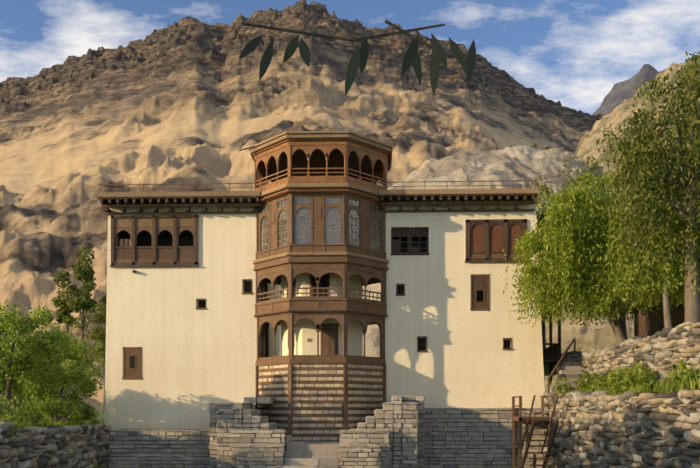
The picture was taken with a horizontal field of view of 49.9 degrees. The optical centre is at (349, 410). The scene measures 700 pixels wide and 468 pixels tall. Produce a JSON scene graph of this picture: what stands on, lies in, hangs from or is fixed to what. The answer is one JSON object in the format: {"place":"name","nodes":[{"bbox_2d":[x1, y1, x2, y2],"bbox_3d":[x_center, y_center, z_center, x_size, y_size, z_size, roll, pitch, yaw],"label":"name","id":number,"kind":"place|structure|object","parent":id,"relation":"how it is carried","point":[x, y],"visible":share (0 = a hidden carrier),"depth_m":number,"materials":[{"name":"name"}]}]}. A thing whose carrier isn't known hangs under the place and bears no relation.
{"place":"outdoors","nodes":[
{"label":"outdoors","id":0,"kind":"place"},
{"bbox_2d":[0,356,23,395],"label":"bush","id":1,"kind":"object","parent":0,"point":[5,382],"depth_m":36.70,"materials":[{"name":"green plant"}]},
{"bbox_2d":[0,330,55,402],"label":"tree","id":2,"kind":"object","parent":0,"point":[14,390],"depth_m":40.19,"materials":[{"name":"green plant"}]},
{"bbox_2d":[10,396,59,424],"bbox_3d":[-15.393,0.190,36.732,3.004,1.945,2.864,0,0,2],"label":"bush","id":3,"kind":"object","parent":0,"point":[19,404],"depth_m":36.62,"materials":[{"name":"green plant"}]},
{"bbox_2d":[0,299,78,417],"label":"tree","id":4,"kind":"object","parent":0,"point":[9,321],"depth_m":32.50,"materials":[{"name":"green plant"}]},
{"bbox_2d":[1,315,104,391],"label":"tree","id":5,"kind":"object","parent":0,"point":[68,354],"depth_m":41.32,"materials":[{"name":"green plant"}]},
{"bbox_2d":[20,359,102,415],"bbox_3d":[-13.748,-0.776,35.760,3.650,3.544,3.841,0,0,2],"label":"bush","id":6,"kind":"object","parent":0,"point":[89,383],"depth_m":35.60,"materials":[{"name":"green plant"}]},
{"bbox_2d":[51,270,85,343],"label":"poplar tree","id":7,"kind":"object","parent":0,"point":[63,317],"depth_m":81.16,"materials":[{"name":"green plant"}]},
{"bbox_2d":[58,401,100,423],"bbox_3d":[-13.557,0.423,37.520,2.199,1.889,2.530,0,0,2],"label":"bush","id":8,"kind":"object","parent":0,"point":[89,412],"depth_m":37.34,"materials":[{"name":"green plant"}]},
{"bbox_2d":[67,245,97,351],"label":"poplar tree","id":9,"kind":"object","parent":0,"point":[85,273],"depth_m":79.31,"materials":[{"name":"green plant"}]},
{"bbox_2d":[83,302,105,411],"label":"poplar tree","id":10,"kind":"object","parent":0,"point":[99,335],"depth_m":50.95,"materials":[{"name":"green plant"}]},
{"bbox_2d":[99,292,106,311],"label":"poplar tree","id":11,"kind":"object","parent":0,"point":[104,300],"visible":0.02,"depth_m":82.91,"materials":[{"name":"green plant"}]},
{"bbox_2d":[108,467,180,467],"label":"path paving","id":12,"kind":"structure","parent":0,"point":[141,467],"depth_m":36.34,"materials":[{"name":"stone"}]},
{"bbox_2d":[0,363,556,424],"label":"terrace grass","id":13,"kind":"structure","parent":0,"point":[100,417],"depth_m":57.72,"materials":[{"name":"green plant"}]},
{"bbox_2d":[0,399,31,440],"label":"bush","id":14,"kind":"object","parent":13,"relation":"on","point":[3,413],"depth_m":27.11,"materials":[{"name":"green plant"}]},
{"bbox_2d":[0,336,60,414],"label":"tree","id":15,"kind":"object","parent":13,"relation":"on","point":[30,382],"depth_m":46.10,"materials":[{"name":"green plant"}]},
{"bbox_2d":[526,177,556,348],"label":"tree","id":16,"kind":"object","parent":13,"relation":"on","point":[541,187],"depth_m":52.12,"materials":[{"name":"green plant"}]},
{"bbox_2d":[545,354,589,394],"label":"stone terrace steps","id":17,"kind":"structure","parent":13,"relation":"on","point":[571,369],"depth_m":38.30,"materials":[{"name":"grey stone"}]},
{"bbox_2d":[501,171,662,345],"bbox_3d":[10.827,-6.767,34.807,7.392,8.326,5.883,0,0,2],"label":"willow tree","id":18,"kind":"object","parent":13,"relation":"on","point":[563,281],"depth_m":33.79,"materials":[{"name":"green plant"}]},
{"bbox_2d":[581,371,619,394],"bbox_3d":[10.233,-0.840,31.018,1.802,1.537,2.928,0,0,2],"label":"terrace bush","id":19,"kind":"object","parent":13,"relation":"on","point":[599,383],"visible":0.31,"depth_m":30.22,"materials":[{"name":"green plant"}]},
{"bbox_2d":[546,153,664,338],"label":"tree","id":20,"kind":"object","parent":13,"relation":"on","point":[577,171],"depth_m":43.74,"materials":[{"name":"green plant"}]},
{"bbox_2d":[588,44,699,321],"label":"tall tree","id":21,"kind":"object","parent":13,"relation":"on","point":[645,153],"depth_m":28.36,"materials":[{"name":"green plant"}]},
{"bbox_2d":[594,180,699,327],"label":"tree","id":22,"kind":"object","parent":13,"relation":"on","point":[676,292],"depth_m":30.33,"materials":[{"name":"green plant"}]},
{"bbox_2d":[624,282,698,336],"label":"dark timber shed","id":23,"kind":"object","parent":13,"relation":"on","point":[651,326],"visible":0.33,"depth_m":38.25,"materials":[{"name":"brown wood"}]},
{"bbox_2d":[658,358,699,393],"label":"terrace bush","id":24,"kind":"object","parent":13,"relation":"on","point":[674,376],"visible":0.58,"depth_m":23.78,"materials":[{"name":"green plant"}]},
{"bbox_2d":[0,0,603,410],"bbox_3d":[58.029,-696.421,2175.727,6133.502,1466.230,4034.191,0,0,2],"label":"mountain terrain","id":25,"kind":"structure","parent":0,"point":[190,102],"depth_m":1171.95,"materials":[{"name":"beige stone"}]},
{"bbox_2d":[99,180,537,378],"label":"wooden trim","id":26,"kind":"structure","parent":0,"point":[191,229],"depth_m":38.57,"materials":[{"name":"brown wood"}]},
{"bbox_2d":[98,188,538,226],"bbox_3d":[-1.542,-10.299,42.879,22.230,1.530,10.150,0,0,2],"label":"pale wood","id":27,"kind":"object","parent":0,"point":[381,192],"visible":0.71,"depth_m":37.97,"materials":[{"name":"brown wood"}]},
{"bbox_2d":[116,218,521,367],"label":"window openings","id":28,"kind":"object","parent":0,"point":[165,237],"visible":0.19,"depth_m":39.16,"materials":[{"name":"brown wood"}]},
{"bbox_2d":[281,273,362,355],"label":"wall","id":29,"kind":"structure","parent":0,"point":[304,329],"depth_m":38.15,"materials":[{"name":"beige paint"}]},
{"bbox_2d":[287,275,336,354],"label":"door frames","id":30,"kind":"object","parent":29,"relation":"in","point":[323,281],"visible":0.4,"depth_m":37.89,"materials":[{"name":"brown wood"}]},
{"bbox_2d":[262,364,381,440],"bbox_3d":[-1.465,0.256,40.021,6.420,5.080,6.420,0,0,2],"label":"tower base","id":31,"kind":"object","parent":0,"point":[322,410],"depth_m":36.82,"materials":[{"name":"brown stone"}]},
{"bbox_2d":[258,364,382,439],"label":"tower base stones","id":32,"kind":"object","parent":31,"relation":"attached to","point":[320,398],"visible":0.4,"depth_m":36.79,"materials":[{"name":"beige stone"}]},
{"bbox_2d":[125,253,522,376],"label":"window panels","id":33,"kind":"object","parent":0,"point":[132,372],"visible":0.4,"depth_m":39.05,"materials":[{"name":"brown wood"}]},
{"bbox_2d":[0,0,699,114],"label":"sky","id":34,"kind":"structure","parent":0,"point":[572,53],"materials":[{"name":"blue"}]},
{"bbox_2d":[239,20,475,96],"bbox_3d":[0.034,-1.188,2.574,0.848,0.377,0.356,0,0,-4],"label":"branch","id":35,"kind":"object","parent":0,"point":[359,57],"depth_m":2.59,"materials":[{"name":"green plant"}]},
{"bbox_2d":[280,145,598,356],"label":"bluff","id":36,"kind":"structure","parent":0,"point":[509,165],"depth_m":381.66,"materials":[{"name":"beige stone"}]},
{"bbox_2d":[467,144,567,151],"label":"hillside trees","id":37,"kind":"object","parent":36,"relation":"on","point":[547,148],"visible":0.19,"depth_m":425.43,"materials":[{"name":"green plant"}]},
{"bbox_2d":[471,224,521,251],"bbox_3d":[7.476,-8.829,38.485,2.631,1.431,0.024,0,0,2],"label":"window lattice","id":38,"kind":"object","parent":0,"point":[480,237],"visible":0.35,"depth_m":38.48,"materials":[{"name":"brown wood"}]},
{"bbox_2d":[544,60,699,391],"bbox_3d":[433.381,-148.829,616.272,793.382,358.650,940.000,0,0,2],"label":"hill","id":39,"kind":"structure","parent":0,"point":[594,337],"depth_m":428.62,"materials":[{"name":"beige stone"}]},
{"bbox_2d":[592,64,661,114],"bbox_3d":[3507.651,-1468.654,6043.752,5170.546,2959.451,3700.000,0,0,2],"label":"distant mountain peak","id":40,"kind":"structure","parent":0,"point":[619,93],"depth_m":6324.59,"materials":[{"name":"grey stone"}]},
{"label":"lawn","id":41,"kind":"structure","parent":0,"visible":0},
{"bbox_2d":[253,193,387,441],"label":"tower","id":42,"kind":"structure","parent":41,"relation":"on","point":[345,316],"depth_m":37.02,"materials":[{"name":"brown wood"}]},
{"bbox_2d":[238,146,380,324],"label":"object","id":43,"kind":"structure","parent":42,"relation":"on","point":[318,158],"depth_m":40.23,"materials":[{"name":"brown wood"}]},
{"bbox_2d":[261,198,379,249],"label":"tower glazing","id":44,"kind":"structure","parent":42,"relation":"in","point":[265,219],"depth_m":37.05,"materials":[{"name":"glass"}]},
{"bbox_2d":[252,138,388,217],"bbox_3d":[-1.465,-11.894,40.021,7.080,2.620,7.080,0,0,2],"label":"arcade","id":45,"kind":"object","parent":42,"relation":"on","point":[308,150],"visible":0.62,"depth_m":37.00,"materials":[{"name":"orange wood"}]},
{"bbox_2d":[254,140,386,191],"bbox_3d":[-1.465,-12.119,40.021,6.840,2.030,6.840,0,0,2],"label":"carved tower pavilion","id":46,"kind":"object","parent":45,"relation":"attached to","point":[323,179],"visible":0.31,"depth_m":36.93,"materials":[{"name":"orange wood"}]},
{"bbox_2d":[256,194,385,362],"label":"tower wood panels","id":47,"kind":"object","parent":42,"relation":"attached to","point":[317,224],"visible":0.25,"depth_m":36.92,"materials":[{"name":"brown wood"}]},
{"bbox_2d":[249,131,392,341],"bbox_3d":[-1.465,-8.479,40.021,7.380,10.050,7.380,0,0,2],"label":"tower woodwork","id":48,"kind":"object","parent":42,"relation":"attached to","point":[276,139],"depth_m":36.82,"materials":[{"name":"brown wood"}]},
{"bbox_2d":[106,395,543,467],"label":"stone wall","id":49,"kind":"structure","parent":41,"relation":"on","point":[311,454],"depth_m":35.18,"materials":[{"name":"grey stone"}]},
{"bbox_2d":[104,202,279,429],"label":"wing wall","id":50,"kind":"structure","parent":49,"relation":"on","point":[195,362],"depth_m":38.97,"materials":[{"name":"paint"}]},
{"bbox_2d":[120,239,131,257],"bbox_3d":[-11.708,-8.454,39.277,0.650,1.000,0.020,0,0,2],"label":"hanging cloth","id":51,"kind":"object","parent":50,"relation":"hanging from","point":[125,242],"visible":0.38,"depth_m":39.27,"materials":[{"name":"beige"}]},
{"bbox_2d":[98,193,562,383],"bbox_3d":[-0.408,-5.514,42.819,24.460,10.620,10.000,0,0,2],"label":"dark woodwork","id":52,"kind":"object","parent":50,"relation":"attached to","point":[551,354],"visible":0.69,"depth_m":38.53,"materials":[{"name":"brown wood"}]},
{"bbox_2d":[106,399,543,467],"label":"stone blocks","id":53,"kind":"structure","parent":41,"relation":"on","point":[428,464],"depth_m":35.94,"materials":[{"name":"grey stone"}]},
{"bbox_2d":[0,322,699,467],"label":"rubble retaining walls","id":54,"kind":"structure","parent":41,"relation":"on","point":[602,429],"depth_m":27.74,"materials":[{"name":"stone"}]},
{"bbox_2d":[604,362,662,395],"bbox_3d":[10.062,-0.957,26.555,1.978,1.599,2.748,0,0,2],"label":"terrace bush","id":55,"kind":"object","parent":54,"relation":"on","point":[633,375],"depth_m":26.37,"materials":[{"name":"green plant"}]},
{"bbox_2d":[14,376,699,467],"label":"grass tufts","id":56,"kind":"object","parent":41,"relation":"on","point":[689,385],"visible":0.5,"depth_m":24.97,"materials":[{"name":"green plant"}]},
{"bbox_2d":[38,337,678,432],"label":"retaining walls","id":57,"kind":"structure","parent":41,"relation":"on","point":[73,432],"depth_m":30.44,"materials":[{"name":"grey stone"}]},
{"bbox_2d":[0,393,46,425],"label":"bush","id":58,"kind":"object","parent":57,"relation":"on","point":[25,405],"depth_m":29.89,"materials":[{"name":"green plant"}]},
{"bbox_2d":[35,394,84,425],"bbox_3d":[-12.978,0.268,34.042,2.276,2.042,2.030,0,0,2],"label":"bush","id":59,"kind":"object","parent":57,"relation":"on","point":[73,408],"depth_m":33.71,"materials":[{"name":"green plant"}]},
{"bbox_2d":[550,376,580,393],"bbox_3d":[10.520,-0.828,35.507,2.541,1.600,2.226,0,0,2],"label":"terrace bush","id":60,"kind":"object","parent":57,"relation":"on","point":[560,389],"depth_m":35.18,"materials":[{"name":"green plant"}]},
{"bbox_2d":[574,372,605,390],"bbox_3d":[10.999,-0.920,33.092,2.162,1.654,2.118,0,0,2],"label":"terrace bush","id":61,"kind":"object","parent":57,"relation":"on","point":[582,385],"depth_m":33.13,"materials":[{"name":"green plant"}]},
{"bbox_2d":[385,200,547,464],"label":"wing wall","id":62,"kind":"structure","parent":41,"relation":"on","point":[466,360],"depth_m":38.54,"materials":[{"name":"paint"}]},
{"bbox_2d":[512,338,575,467],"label":"wooden deck stairs","id":63,"kind":"structure","parent":41,"relation":"on","point":[527,434],"depth_m":33.67,"materials":[{"name":"brown wood"}]}
]}

